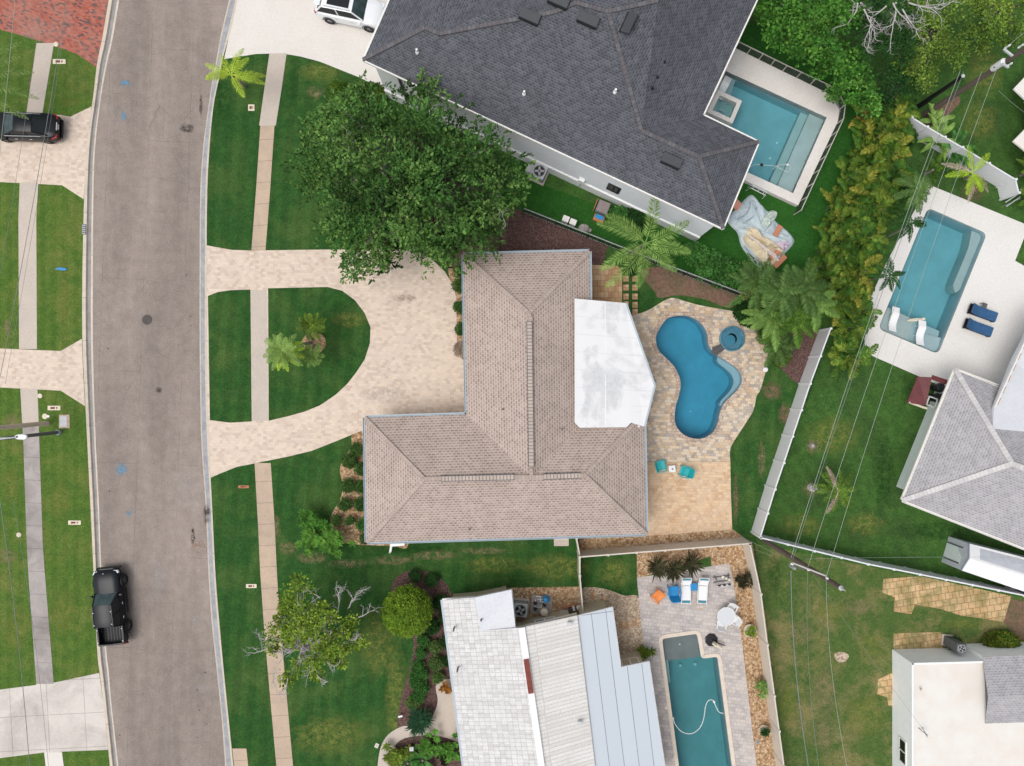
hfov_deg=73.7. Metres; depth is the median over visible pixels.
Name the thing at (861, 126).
areca palm
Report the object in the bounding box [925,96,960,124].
soil bed
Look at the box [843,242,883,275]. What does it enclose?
areca palm
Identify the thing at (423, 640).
round shrub
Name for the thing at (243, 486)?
utility cover
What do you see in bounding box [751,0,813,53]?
thicket tree
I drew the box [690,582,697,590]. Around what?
side table
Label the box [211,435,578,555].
lawn
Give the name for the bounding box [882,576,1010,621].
stone path
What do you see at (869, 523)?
lawn patch
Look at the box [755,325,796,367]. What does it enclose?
christmas palm
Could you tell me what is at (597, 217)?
sand toy tray
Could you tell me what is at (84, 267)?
kerb
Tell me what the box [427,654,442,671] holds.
round shrub
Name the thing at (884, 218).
areca palm
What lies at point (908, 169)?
garden shrub
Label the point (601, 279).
patio
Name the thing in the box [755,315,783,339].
garden shrub
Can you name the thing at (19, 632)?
lawn patch
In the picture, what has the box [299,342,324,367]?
date palm
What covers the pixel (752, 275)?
christmas palm
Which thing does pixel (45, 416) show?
valve box
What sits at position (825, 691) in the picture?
lawn patch
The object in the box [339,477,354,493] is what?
round shrub
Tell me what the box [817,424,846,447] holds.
lawn patch
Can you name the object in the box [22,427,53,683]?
sidewalk
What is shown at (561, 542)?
step slab
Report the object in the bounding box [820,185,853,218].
areca palm
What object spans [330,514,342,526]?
round shrub
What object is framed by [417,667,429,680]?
round shrub
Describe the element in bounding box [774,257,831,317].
christmas palm
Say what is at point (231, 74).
lime palm
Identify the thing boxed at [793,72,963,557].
power line
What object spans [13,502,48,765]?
power line
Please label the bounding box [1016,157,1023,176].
banana plant
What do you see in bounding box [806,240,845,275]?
areca palm
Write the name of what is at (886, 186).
areca palm
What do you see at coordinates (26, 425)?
concrete pole
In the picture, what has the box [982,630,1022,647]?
bush
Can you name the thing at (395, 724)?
lawn patch
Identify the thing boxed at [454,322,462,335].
round shrub
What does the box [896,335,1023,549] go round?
grey shingle house
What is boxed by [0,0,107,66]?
driveway
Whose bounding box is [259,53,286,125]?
sidewalk
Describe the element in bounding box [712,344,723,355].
spa spillway
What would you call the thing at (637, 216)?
garden shrub
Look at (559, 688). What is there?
white tile house
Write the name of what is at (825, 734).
lawn patch
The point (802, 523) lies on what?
lawn patch
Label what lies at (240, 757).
driveway
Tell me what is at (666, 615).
patio
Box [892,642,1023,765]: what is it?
flat roof house
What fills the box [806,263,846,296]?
areca palm
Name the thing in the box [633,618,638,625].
stepping stone
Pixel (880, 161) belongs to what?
areca palm
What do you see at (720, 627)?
patio chair
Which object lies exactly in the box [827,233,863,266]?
areca palm
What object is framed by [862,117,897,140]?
areca palm
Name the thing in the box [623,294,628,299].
stepping stone
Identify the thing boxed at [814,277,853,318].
areca palm
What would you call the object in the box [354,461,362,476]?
round shrub
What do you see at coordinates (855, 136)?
areca palm
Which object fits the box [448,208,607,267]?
mulch bed
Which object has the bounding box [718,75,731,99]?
pool lounger
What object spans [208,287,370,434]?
lawn
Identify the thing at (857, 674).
lawn
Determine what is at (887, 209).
areca palm
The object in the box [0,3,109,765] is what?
lawn
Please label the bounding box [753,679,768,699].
gravel plant
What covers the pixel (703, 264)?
fence hedge
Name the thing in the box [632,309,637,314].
stepping stone
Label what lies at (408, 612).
clipped round tree
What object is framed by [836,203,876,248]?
areca palm
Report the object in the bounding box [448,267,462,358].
gravel bed
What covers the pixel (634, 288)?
stepping stone
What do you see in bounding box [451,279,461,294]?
round shrub
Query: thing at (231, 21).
kerb
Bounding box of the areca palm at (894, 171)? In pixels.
[864,165,903,206]
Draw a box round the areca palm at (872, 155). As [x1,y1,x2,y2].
[859,143,897,175]
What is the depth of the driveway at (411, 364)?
47.99 m
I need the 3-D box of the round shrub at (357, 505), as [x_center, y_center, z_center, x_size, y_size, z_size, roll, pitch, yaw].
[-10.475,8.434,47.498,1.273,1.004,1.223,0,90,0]
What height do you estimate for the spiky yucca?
1.160 m
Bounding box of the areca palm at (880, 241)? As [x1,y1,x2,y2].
[837,219,889,258]
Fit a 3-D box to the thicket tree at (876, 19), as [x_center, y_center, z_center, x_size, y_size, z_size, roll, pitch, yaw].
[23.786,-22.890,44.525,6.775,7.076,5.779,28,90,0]
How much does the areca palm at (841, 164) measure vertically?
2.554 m
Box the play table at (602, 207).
[593,198,610,215]
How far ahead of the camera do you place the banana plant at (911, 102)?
46.91 m
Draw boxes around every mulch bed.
[390,735,461,765]
[391,570,452,727]
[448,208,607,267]
[780,328,820,382]
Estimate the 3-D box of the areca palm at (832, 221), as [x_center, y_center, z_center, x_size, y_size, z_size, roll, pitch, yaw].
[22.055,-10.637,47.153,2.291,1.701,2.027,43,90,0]
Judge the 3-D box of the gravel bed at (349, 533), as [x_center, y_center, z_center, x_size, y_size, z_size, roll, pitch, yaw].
[-9.890,7.388,47.992,5.820,0.001,8.557,0,90,0]
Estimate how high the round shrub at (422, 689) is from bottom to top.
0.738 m
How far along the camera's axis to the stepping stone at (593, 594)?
47.95 m
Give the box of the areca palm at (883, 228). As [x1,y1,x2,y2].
[848,216,886,253]
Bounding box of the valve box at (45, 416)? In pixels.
[42,413,49,418]
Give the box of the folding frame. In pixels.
[918,396,937,407]
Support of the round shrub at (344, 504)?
on the gravel bed at (349, 533)
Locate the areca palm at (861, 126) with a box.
[853,114,881,137]
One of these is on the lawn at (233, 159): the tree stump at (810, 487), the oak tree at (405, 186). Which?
the oak tree at (405, 186)
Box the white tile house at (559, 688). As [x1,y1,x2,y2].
[440,586,664,765]
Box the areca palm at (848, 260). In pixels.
[823,244,858,269]
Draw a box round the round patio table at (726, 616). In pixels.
[717,607,735,625]
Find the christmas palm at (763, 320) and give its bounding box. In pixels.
[740,288,794,351]
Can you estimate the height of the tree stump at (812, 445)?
0.150 m
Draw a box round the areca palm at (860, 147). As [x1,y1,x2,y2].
[844,137,876,170]
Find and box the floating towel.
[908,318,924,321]
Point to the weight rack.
(726, 578)
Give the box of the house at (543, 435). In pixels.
[363,249,655,552]
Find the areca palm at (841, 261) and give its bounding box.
[811,253,844,282]
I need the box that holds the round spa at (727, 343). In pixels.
[719,326,744,350]
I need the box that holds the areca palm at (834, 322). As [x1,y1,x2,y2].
[814,294,851,326]
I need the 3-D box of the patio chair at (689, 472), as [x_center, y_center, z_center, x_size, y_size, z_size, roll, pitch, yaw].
[12.117,6.192,47.440,0.861,1.093,0.862,15,90,0]
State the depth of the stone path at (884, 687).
47.99 m
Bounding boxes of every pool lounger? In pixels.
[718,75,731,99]
[887,306,899,331]
[913,320,925,345]
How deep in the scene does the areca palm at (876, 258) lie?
45.85 m
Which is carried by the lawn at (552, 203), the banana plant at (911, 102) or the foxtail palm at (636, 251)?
the foxtail palm at (636, 251)
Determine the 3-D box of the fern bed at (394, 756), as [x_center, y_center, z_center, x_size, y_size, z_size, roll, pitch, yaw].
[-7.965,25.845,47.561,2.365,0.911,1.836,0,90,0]
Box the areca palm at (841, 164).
[835,156,873,192]
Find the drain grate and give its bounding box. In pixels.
[82,224,85,233]
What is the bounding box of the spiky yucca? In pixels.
[405,704,436,739]
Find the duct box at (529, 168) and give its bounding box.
[525,164,533,174]
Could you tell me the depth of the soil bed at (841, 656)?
47.99 m
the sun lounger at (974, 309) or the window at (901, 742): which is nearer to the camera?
the window at (901, 742)
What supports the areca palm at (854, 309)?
on the ground at (893, 422)
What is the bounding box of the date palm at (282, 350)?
[263,333,312,371]
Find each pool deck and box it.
[705,48,838,206]
[865,186,1023,384]
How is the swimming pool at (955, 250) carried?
in the pool deck at (995, 282)
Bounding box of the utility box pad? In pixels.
[59,415,69,427]
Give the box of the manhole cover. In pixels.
[142,315,151,324]
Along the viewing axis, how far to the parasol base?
47.85 m
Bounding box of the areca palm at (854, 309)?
[834,295,862,321]
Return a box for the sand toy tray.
[593,213,604,222]
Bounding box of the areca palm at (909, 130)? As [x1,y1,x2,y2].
[876,113,915,153]
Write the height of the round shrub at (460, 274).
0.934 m
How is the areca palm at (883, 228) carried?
on the ground at (893, 422)
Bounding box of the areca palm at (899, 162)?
[874,157,913,189]
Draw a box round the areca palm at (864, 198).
[831,178,869,217]
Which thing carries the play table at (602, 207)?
on the lawn at (552, 203)
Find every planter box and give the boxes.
[562,215,569,223]
[569,218,576,226]
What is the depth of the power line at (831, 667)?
38.11 m
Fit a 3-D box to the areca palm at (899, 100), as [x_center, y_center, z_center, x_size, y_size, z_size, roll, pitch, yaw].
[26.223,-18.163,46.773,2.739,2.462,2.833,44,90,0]
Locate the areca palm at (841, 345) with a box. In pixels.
[828,331,878,382]
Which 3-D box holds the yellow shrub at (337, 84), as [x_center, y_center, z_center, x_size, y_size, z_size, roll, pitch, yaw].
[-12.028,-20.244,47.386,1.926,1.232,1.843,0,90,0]
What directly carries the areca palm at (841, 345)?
on the ground at (893, 422)
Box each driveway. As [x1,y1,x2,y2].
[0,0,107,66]
[0,107,90,198]
[0,339,84,405]
[0,673,107,757]
[207,246,463,476]
[224,0,387,88]
[232,749,247,765]
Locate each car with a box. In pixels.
[0,108,63,143]
[313,0,384,32]
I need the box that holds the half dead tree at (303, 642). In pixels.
[243,572,380,698]
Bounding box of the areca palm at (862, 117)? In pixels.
[848,101,883,130]
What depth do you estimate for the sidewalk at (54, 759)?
47.98 m
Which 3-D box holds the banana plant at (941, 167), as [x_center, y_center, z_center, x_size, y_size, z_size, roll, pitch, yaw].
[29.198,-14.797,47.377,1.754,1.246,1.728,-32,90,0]
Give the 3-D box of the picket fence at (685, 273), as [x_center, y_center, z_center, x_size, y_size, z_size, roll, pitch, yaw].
[8.413,-8.987,47.380,16.442,1.240,0.133,21,90,0]
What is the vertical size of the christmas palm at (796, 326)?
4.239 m
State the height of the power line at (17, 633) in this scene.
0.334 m
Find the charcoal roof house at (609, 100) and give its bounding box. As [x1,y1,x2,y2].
[362,0,759,240]
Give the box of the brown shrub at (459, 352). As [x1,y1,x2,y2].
[453,340,462,357]
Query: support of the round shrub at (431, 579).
on the mulch bed at (430, 700)
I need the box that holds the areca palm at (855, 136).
[849,133,874,163]
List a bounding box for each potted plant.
[744,624,756,637]
[759,724,769,737]
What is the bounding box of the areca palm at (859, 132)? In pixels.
[849,122,883,155]
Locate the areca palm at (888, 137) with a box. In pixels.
[860,113,903,162]
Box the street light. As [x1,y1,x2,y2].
[0,430,61,439]
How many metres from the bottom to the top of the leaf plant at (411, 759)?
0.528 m
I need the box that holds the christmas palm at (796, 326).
[759,301,819,348]
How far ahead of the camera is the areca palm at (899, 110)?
46.11 m
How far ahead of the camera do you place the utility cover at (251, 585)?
47.95 m
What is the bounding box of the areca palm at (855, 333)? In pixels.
[829,311,877,343]
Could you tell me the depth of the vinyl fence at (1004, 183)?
46.77 m
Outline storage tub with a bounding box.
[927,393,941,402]
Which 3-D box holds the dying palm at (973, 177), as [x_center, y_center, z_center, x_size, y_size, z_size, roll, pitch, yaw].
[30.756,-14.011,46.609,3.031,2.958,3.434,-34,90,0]
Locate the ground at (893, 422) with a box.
[215,0,1023,600]
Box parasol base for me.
[705,634,724,648]
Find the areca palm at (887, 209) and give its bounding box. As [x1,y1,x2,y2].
[860,185,900,229]
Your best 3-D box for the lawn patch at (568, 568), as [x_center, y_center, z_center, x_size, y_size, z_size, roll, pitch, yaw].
[2.988,12.925,47.993,6.032,0.001,2.269,0,90,0]
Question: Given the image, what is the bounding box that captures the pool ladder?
[746,184,765,198]
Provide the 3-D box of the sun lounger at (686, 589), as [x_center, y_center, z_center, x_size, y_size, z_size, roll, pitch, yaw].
[12.150,14.470,47.663,0.700,0.646,1.910,0,90,0]
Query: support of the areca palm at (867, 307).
on the ground at (893, 422)
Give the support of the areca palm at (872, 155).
on the ground at (893, 422)
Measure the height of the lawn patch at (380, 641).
0.001 m
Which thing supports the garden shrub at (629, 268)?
on the ground at (893, 422)
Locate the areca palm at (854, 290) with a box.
[837,268,874,300]
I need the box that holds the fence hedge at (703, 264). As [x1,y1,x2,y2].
[667,241,754,289]
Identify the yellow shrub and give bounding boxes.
[326,78,349,103]
[365,82,386,104]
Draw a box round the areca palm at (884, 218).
[849,203,891,235]
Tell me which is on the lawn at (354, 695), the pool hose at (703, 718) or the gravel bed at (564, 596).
the gravel bed at (564, 596)
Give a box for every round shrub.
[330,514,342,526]
[336,496,352,512]
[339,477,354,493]
[341,453,357,468]
[344,515,355,525]
[348,442,362,457]
[353,479,363,494]
[353,495,363,511]
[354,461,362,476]
[355,517,363,532]
[359,533,366,545]
[404,696,420,710]
[408,569,422,583]
[408,668,420,681]
[408,678,421,689]
[410,658,424,672]
[411,690,424,704]
[414,646,426,659]
[414,681,429,695]
[416,633,429,647]
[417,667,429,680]
[423,572,438,587]
[425,618,440,636]
[427,638,442,654]
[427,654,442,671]
[430,669,445,684]
[432,594,449,611]
[438,612,442,625]
[440,634,446,648]
[442,656,448,667]
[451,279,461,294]
[452,265,461,278]
[452,300,461,314]
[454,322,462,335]
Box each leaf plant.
[399,748,419,765]
[409,746,434,765]
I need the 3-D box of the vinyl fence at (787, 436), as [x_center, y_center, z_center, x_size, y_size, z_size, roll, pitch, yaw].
[19.130,3.359,47.060,0.312,1.880,15.092,19,90,0]
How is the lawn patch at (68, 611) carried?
on the lawn at (68, 558)
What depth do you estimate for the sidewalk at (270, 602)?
47.98 m
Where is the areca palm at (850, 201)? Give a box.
[846,195,876,218]
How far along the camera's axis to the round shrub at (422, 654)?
47.48 m
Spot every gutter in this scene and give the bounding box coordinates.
[87,0,116,765]
[201,0,234,765]
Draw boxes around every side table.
[668,465,675,471]
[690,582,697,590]
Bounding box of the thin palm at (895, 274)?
[864,256,904,291]
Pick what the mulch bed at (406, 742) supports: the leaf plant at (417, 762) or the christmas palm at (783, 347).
the leaf plant at (417, 762)
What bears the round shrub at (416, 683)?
on the mulch bed at (430, 700)
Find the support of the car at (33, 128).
on the driveway at (64, 161)
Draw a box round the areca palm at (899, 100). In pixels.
[880,92,920,126]
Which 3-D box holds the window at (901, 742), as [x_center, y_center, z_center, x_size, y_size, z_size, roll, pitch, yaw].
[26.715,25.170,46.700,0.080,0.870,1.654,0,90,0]
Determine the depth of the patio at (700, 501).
47.99 m
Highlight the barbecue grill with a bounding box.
[930,383,945,391]
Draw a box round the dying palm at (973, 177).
[942,145,990,202]
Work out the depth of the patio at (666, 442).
47.99 m
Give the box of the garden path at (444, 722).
[378,679,458,765]
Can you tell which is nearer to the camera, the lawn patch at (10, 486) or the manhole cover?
the lawn patch at (10, 486)
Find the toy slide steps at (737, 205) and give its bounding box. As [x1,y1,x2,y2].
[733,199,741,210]
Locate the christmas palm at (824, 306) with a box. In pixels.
[789,284,840,332]
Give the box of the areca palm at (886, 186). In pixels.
[849,163,893,210]
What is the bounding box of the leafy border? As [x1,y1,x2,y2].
[414,729,460,762]
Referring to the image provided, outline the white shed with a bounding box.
[941,537,1023,590]
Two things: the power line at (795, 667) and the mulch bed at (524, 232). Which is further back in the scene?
the mulch bed at (524, 232)
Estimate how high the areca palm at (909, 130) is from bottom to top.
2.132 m
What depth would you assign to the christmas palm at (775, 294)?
43.24 m
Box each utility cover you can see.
[48,406,60,409]
[53,59,65,63]
[68,520,80,524]
[238,485,248,487]
[246,584,256,587]
[248,104,254,110]
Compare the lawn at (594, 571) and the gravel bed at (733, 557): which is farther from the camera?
the lawn at (594, 571)
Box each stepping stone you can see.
[590,592,596,598]
[619,621,624,628]
[623,276,628,281]
[623,285,628,290]
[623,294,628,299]
[625,621,630,627]
[632,285,637,290]
[632,294,637,299]
[632,302,637,307]
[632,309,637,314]
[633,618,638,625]
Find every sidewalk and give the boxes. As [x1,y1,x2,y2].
[18,183,37,348]
[20,389,38,422]
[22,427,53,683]
[27,43,53,112]
[36,684,61,751]
[44,752,63,765]
[251,290,267,420]
[252,126,273,249]
[255,463,292,765]
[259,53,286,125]
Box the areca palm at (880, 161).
[856,153,887,186]
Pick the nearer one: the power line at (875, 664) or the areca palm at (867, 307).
the power line at (875, 664)
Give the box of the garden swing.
[1004,188,1021,206]
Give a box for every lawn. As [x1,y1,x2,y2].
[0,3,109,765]
[207,42,520,250]
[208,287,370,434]
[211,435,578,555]
[215,557,578,765]
[519,25,858,289]
[580,553,638,597]
[624,261,831,533]
[755,544,1023,765]
[1015,239,1023,264]
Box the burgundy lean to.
[906,375,947,408]
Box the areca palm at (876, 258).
[840,249,882,299]
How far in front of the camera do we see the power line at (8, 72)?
39.24 m
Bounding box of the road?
[93,0,228,765]
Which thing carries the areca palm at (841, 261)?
on the ground at (893, 422)
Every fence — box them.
[523,208,745,295]
[575,538,583,611]
[576,537,750,557]
[736,41,845,214]
[743,543,784,765]
[750,327,831,538]
[753,534,1023,596]
[909,116,1020,200]
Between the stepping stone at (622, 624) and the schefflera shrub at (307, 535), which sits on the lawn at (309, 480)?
the schefflera shrub at (307, 535)
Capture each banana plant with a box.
[887,91,917,112]
[917,113,955,161]
[918,103,955,133]
[924,127,978,171]
[924,153,946,183]
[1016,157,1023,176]
[1016,187,1023,206]
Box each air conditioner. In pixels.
[513,597,529,617]
[529,163,548,185]
[941,634,965,652]
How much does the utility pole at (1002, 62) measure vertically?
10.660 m
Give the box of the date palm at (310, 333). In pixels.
[296,313,326,340]
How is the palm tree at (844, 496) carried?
on the ground at (893, 422)
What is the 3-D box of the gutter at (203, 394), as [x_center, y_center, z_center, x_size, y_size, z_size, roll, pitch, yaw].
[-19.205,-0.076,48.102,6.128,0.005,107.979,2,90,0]
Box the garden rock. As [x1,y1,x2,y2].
[578,224,590,232]
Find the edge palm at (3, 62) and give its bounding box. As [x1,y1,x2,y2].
[0,42,39,118]
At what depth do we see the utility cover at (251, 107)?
47.95 m
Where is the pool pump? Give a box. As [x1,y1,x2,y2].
[530,595,552,615]
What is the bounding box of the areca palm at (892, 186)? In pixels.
[869,179,898,208]
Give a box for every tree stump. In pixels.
[807,483,816,491]
[809,442,815,448]
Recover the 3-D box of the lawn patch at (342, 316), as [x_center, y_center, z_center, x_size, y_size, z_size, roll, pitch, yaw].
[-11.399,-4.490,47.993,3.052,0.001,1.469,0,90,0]
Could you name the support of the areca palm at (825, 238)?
on the ground at (893, 422)
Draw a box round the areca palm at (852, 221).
[819,196,859,233]
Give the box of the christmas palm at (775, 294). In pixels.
[750,262,808,322]
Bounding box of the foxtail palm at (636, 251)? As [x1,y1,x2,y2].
[596,198,690,287]
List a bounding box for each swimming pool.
[652,311,745,442]
[659,630,735,765]
[717,71,825,192]
[880,210,984,351]
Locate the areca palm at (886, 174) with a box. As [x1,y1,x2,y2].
[849,166,890,203]
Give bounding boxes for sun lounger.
[680,578,691,603]
[696,578,709,603]
[962,318,993,336]
[967,303,997,322]
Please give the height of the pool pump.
0.760 m
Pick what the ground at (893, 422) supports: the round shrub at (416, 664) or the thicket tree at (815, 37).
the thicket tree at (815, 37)
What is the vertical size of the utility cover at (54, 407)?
0.046 m
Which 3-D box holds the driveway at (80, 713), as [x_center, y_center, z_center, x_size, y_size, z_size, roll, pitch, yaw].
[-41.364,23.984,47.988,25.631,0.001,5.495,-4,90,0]
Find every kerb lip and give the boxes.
[91,0,118,765]
[200,0,229,765]
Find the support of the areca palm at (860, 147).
on the lawn at (552, 203)
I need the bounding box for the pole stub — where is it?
[916,74,964,108]
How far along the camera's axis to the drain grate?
47.96 m
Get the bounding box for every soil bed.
[641,267,737,307]
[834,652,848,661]
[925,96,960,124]
[1004,599,1023,639]
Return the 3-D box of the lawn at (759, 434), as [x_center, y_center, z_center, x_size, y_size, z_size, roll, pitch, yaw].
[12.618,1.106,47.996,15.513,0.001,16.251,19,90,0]
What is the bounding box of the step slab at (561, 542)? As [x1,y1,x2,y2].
[554,539,568,545]
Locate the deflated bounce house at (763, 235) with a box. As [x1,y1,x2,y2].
[727,195,793,267]
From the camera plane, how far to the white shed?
45.67 m
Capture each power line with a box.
[0,0,66,375]
[0,3,14,148]
[0,3,41,271]
[0,502,29,765]
[5,0,68,382]
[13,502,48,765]
[791,72,959,556]
[791,573,808,765]
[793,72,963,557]
[807,571,818,765]
[808,71,981,565]
[821,557,1023,558]
[825,592,926,733]
[826,65,997,576]
[826,584,846,765]
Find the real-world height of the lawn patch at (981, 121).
0.001 m
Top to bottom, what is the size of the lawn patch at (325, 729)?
0.001 m
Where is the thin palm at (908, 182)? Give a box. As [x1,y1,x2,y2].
[892,170,933,214]
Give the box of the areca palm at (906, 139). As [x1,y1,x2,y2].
[875,135,913,171]
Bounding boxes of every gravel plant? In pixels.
[635,645,656,660]
[732,571,752,590]
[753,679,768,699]
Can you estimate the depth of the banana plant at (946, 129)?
46.77 m
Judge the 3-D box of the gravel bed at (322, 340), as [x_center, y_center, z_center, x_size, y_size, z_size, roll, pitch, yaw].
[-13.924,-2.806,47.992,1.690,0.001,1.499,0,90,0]
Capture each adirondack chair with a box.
[650,588,665,604]
[666,584,681,602]
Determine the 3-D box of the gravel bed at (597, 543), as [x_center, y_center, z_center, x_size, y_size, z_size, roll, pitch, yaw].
[10.800,11.070,47.992,12.150,0.001,1.530,0,90,0]
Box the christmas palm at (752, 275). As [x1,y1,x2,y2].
[725,253,785,316]
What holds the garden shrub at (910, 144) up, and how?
on the ground at (893, 422)
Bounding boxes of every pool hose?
[673,699,720,733]
[750,163,790,171]
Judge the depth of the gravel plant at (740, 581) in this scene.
47.39 m
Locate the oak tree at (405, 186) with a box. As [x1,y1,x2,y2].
[279,67,538,284]
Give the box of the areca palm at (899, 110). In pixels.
[871,101,913,142]
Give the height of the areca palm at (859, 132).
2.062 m
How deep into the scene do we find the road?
48.09 m
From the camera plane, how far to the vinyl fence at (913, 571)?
46.79 m
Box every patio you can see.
[592,265,621,302]
[632,298,767,461]
[637,564,755,765]
[646,462,731,535]
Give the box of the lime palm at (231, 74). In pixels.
[205,48,265,96]
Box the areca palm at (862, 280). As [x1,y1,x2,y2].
[834,274,867,310]
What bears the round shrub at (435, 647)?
on the mulch bed at (430, 700)
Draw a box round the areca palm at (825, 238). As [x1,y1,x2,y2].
[815,228,850,265]
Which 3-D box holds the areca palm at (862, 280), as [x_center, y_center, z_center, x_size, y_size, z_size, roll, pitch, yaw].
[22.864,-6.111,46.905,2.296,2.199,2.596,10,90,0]
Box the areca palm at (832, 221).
[812,212,848,241]
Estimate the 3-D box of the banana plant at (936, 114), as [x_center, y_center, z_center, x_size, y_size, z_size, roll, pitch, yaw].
[29.096,-18.091,47.329,2.256,1.342,2.158,40,90,0]
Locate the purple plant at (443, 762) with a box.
[436,754,447,765]
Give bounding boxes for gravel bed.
[302,333,325,352]
[330,431,408,548]
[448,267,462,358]
[507,587,578,620]
[577,587,644,660]
[579,530,746,549]
[637,542,775,765]
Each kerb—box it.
[82,0,113,765]
[205,0,236,765]
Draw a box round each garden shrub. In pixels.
[606,205,629,231]
[622,255,640,276]
[626,207,653,233]
[731,292,765,328]
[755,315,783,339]
[770,351,791,367]
[892,165,920,200]
[900,125,917,148]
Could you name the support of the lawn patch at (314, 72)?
on the lawn at (233, 159)
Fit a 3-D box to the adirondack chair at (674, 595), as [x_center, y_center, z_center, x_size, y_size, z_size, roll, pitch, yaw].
[11.260,14.604,47.393,0.937,1.188,0.936,-5,90,0]
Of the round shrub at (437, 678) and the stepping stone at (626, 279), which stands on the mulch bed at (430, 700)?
the round shrub at (437, 678)
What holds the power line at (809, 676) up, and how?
attached to the utility pole at (798, 561)
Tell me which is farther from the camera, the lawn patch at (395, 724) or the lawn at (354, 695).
the lawn at (354, 695)
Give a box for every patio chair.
[654,459,667,472]
[678,465,694,478]
[715,617,726,631]
[727,601,738,612]
[732,615,742,626]
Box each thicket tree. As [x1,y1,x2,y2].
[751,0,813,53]
[782,0,868,80]
[821,39,882,118]
[833,0,962,68]
[868,62,926,110]
[891,0,970,94]
[940,0,1023,57]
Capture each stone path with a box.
[877,673,891,705]
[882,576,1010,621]
[894,632,942,648]
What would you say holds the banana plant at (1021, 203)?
on the ground at (893, 422)
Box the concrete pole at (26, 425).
[0,421,49,429]
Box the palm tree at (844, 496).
[812,466,857,513]
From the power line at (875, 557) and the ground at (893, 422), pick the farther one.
the ground at (893, 422)
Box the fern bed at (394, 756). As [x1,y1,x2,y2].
[382,742,412,765]
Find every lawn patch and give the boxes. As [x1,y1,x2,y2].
[5,476,15,496]
[11,614,24,643]
[54,485,67,512]
[55,594,70,625]
[302,724,357,747]
[309,66,335,77]
[339,314,359,323]
[367,622,388,666]
[388,657,402,727]
[475,559,513,570]
[534,558,574,576]
[605,563,626,582]
[764,387,778,396]
[786,516,814,531]
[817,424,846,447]
[818,722,831,744]
[819,679,831,705]
[851,700,880,729]
[852,516,876,530]
[967,108,991,134]
[973,54,995,85]
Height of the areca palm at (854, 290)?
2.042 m
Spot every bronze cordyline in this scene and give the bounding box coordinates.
[645,556,671,581]
[665,558,688,583]
[679,550,704,577]
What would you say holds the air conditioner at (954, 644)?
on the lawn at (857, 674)
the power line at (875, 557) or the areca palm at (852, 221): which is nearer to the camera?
the power line at (875, 557)
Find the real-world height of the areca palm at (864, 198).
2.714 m
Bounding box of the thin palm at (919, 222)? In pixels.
[883,205,926,241]
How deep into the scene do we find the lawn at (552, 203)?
47.99 m
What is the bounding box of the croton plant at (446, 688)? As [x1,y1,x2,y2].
[438,681,451,693]
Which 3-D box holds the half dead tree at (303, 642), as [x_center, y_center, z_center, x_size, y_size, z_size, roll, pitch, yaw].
[-12.767,15.871,45.198,6.813,5.722,9.459,39,90,0]
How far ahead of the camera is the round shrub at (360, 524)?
47.27 m
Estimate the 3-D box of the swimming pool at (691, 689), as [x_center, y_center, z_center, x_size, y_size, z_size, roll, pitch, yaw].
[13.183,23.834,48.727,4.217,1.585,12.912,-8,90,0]
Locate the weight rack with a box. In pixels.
[713,573,730,586]
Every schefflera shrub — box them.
[295,520,326,556]
[297,508,327,535]
[311,524,356,558]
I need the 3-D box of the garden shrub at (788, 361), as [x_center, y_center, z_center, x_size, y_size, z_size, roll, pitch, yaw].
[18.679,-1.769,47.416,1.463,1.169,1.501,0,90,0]
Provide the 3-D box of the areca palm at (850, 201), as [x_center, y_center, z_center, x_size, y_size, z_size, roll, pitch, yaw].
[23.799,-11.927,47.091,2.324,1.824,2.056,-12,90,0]
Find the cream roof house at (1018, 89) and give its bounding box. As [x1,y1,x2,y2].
[1012,78,1023,150]
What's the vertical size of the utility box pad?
0.060 m
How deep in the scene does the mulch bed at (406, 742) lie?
47.99 m
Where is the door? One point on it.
(951, 551)
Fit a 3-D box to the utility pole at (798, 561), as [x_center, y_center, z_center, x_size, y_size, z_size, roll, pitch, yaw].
[16.652,10.644,41.950,2.260,12.100,0.518,19,90,0]
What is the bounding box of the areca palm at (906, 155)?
[879,145,911,171]
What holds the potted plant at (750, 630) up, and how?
on the gravel bed at (733, 557)
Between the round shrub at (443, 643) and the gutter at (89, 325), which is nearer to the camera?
the round shrub at (443, 643)
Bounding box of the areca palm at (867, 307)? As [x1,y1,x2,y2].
[854,296,882,326]
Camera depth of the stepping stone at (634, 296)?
47.95 m
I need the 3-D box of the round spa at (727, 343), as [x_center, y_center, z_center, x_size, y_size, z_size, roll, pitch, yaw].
[15.435,-3.105,47.866,1.760,0.240,1.760,0,90,0]
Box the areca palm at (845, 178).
[828,171,862,203]
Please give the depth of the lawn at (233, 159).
48.00 m
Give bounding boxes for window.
[534,616,554,621]
[606,183,620,193]
[898,736,905,765]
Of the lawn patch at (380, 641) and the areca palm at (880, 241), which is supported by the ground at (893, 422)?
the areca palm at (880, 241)
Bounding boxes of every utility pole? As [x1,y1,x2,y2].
[759,539,845,590]
[922,44,1023,116]
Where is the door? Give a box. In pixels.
[943,543,961,563]
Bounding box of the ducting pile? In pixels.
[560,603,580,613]
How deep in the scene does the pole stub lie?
45.41 m
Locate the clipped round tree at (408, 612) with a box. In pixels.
[380,583,433,638]
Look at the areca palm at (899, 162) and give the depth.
46.11 m
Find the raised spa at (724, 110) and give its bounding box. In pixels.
[706,90,741,125]
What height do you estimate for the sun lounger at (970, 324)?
0.648 m
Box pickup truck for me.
[89,565,132,646]
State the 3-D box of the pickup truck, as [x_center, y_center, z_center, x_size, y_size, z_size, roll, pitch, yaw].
[-27.852,15.510,47.203,2.260,1.775,5.440,-6,90,0]

